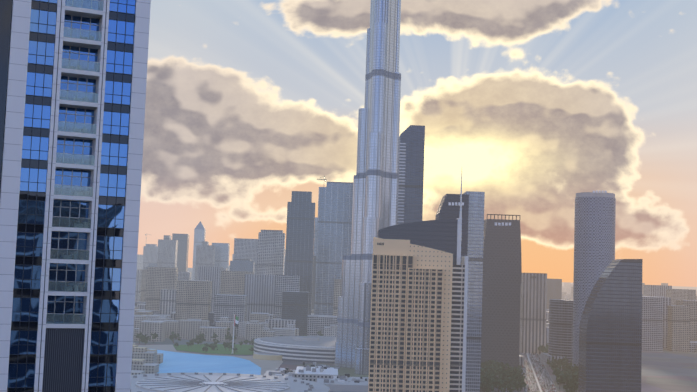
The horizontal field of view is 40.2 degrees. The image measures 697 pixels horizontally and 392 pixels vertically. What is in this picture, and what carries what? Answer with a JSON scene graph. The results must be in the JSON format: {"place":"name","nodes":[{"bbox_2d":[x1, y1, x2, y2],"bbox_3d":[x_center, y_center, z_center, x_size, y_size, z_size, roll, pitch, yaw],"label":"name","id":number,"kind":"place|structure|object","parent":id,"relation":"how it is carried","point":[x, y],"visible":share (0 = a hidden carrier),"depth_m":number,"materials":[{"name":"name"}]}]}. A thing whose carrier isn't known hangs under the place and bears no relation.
{"place":"outdoors","nodes":[
{"label":"outdoors","id":0,"kind":"place"},
{"bbox_2d":[0,0,150,391],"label":"tower","id":1,"kind":"structure","parent":0,"point":[73,77],"depth_m":108.17,"materials":[{"name":"blue glass"}]},
{"bbox_2d":[155,349,260,374],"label":"lake water","id":2,"kind":"structure","parent":0,"point":[175,362],"depth_m":1255.24,"materials":[{"name":"blue liquid"}]},
{"bbox_2d":[173,344,253,354],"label":"park lawn","id":3,"kind":"structure","parent":0,"point":[243,349],"depth_m":1487.88,"materials":[{"name":"green plant"}]},
{"bbox_2d":[133,282,696,391],"bbox_3d":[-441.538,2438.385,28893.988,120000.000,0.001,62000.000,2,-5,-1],"label":"city ground","id":4,"kind":"structure","parent":0,"point":[665,370],"depth_m":1375.78,"materials":[{"name":"grey concrete"}]},
{"bbox_2d":[138,345,282,374],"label":"promenade","id":5,"kind":"structure","parent":4,"relation":"on","point":[266,365],"depth_m":1347.22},
{"bbox_2d":[232,314,238,352],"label":"flagpole","id":6,"kind":"object","parent":4,"relation":"on","point":[236,321],"visible":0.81,"depth_m":1432.27,"materials":[{"name":"white metal"}]},
{"bbox_2d":[135,182,352,314],"bbox_3d":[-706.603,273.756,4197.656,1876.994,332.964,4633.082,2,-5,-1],"label":"skyline","id":7,"kind":"structure","parent":4,"relation":"on","point":[315,251],"depth_m":2005.38,"materials":[{"name":"grey glass"}]},
{"bbox_2d":[130,315,368,391],"bbox_3d":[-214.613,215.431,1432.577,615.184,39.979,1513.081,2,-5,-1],"label":"buildings","id":8,"kind":"structure","parent":4,"relation":"on","point":[290,344],"depth_m":1197.15,"materials":[{"name":"beige concrete"}]},
{"bbox_2d":[134,328,578,391],"bbox_3d":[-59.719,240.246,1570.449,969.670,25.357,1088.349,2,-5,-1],"label":"trees","id":9,"kind":"object","parent":4,"relation":"on","point":[509,377],"visible":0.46,"depth_m":1179.75,"materials":[{"name":"green plant"}]},
{"bbox_2d":[334,0,400,374],"bbox_3d":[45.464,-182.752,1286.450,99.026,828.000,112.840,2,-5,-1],"label":"skyscraper","id":10,"kind":"structure","parent":4,"relation":"on","point":[374,194],"depth_m":1276.07,"materials":[{"name":"grey metal"}]},
{"bbox_2d":[134,266,696,367],"bbox_3d":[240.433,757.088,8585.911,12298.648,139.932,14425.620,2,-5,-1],"label":"city","id":11,"kind":"object","parent":4,"relation":"on","point":[212,295],"visible":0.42,"depth_m":1837.95,"materials":[{"name":"grey glass"}]},
{"bbox_2d":[368,171,467,391],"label":"building","id":12,"kind":"structure","parent":4,"relation":"on","point":[418,319],"depth_m":736.85,"materials":[{"name":"concrete"}]},
{"bbox_2d":[396,125,642,391],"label":"skyscrapers","id":13,"kind":"structure","parent":4,"relation":"on","point":[595,329],"depth_m":1130.51,"materials":[{"name":"grey glass"}]},
{"bbox_2d":[137,0,696,286],"label":"sky","id":14,"kind":"structure","parent":0,"point":[537,104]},
{"bbox_2d":[519,352,557,391],"bbox_3d":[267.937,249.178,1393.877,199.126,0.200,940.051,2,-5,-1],"label":"boulevard road","id":15,"kind":"structure","parent":0,"point":[537,381],"depth_m":1245.18,"materials":[{"name":"grey asphalt"}]},
{"bbox_2d":[519,352,556,391],"bbox_3d":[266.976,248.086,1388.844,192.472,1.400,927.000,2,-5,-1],"label":"cars","id":16,"kind":"object","parent":15,"relation":"on","point":[536,373],"visible":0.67,"depth_m":1262.67,"materials":[{"name":"silver metal"}]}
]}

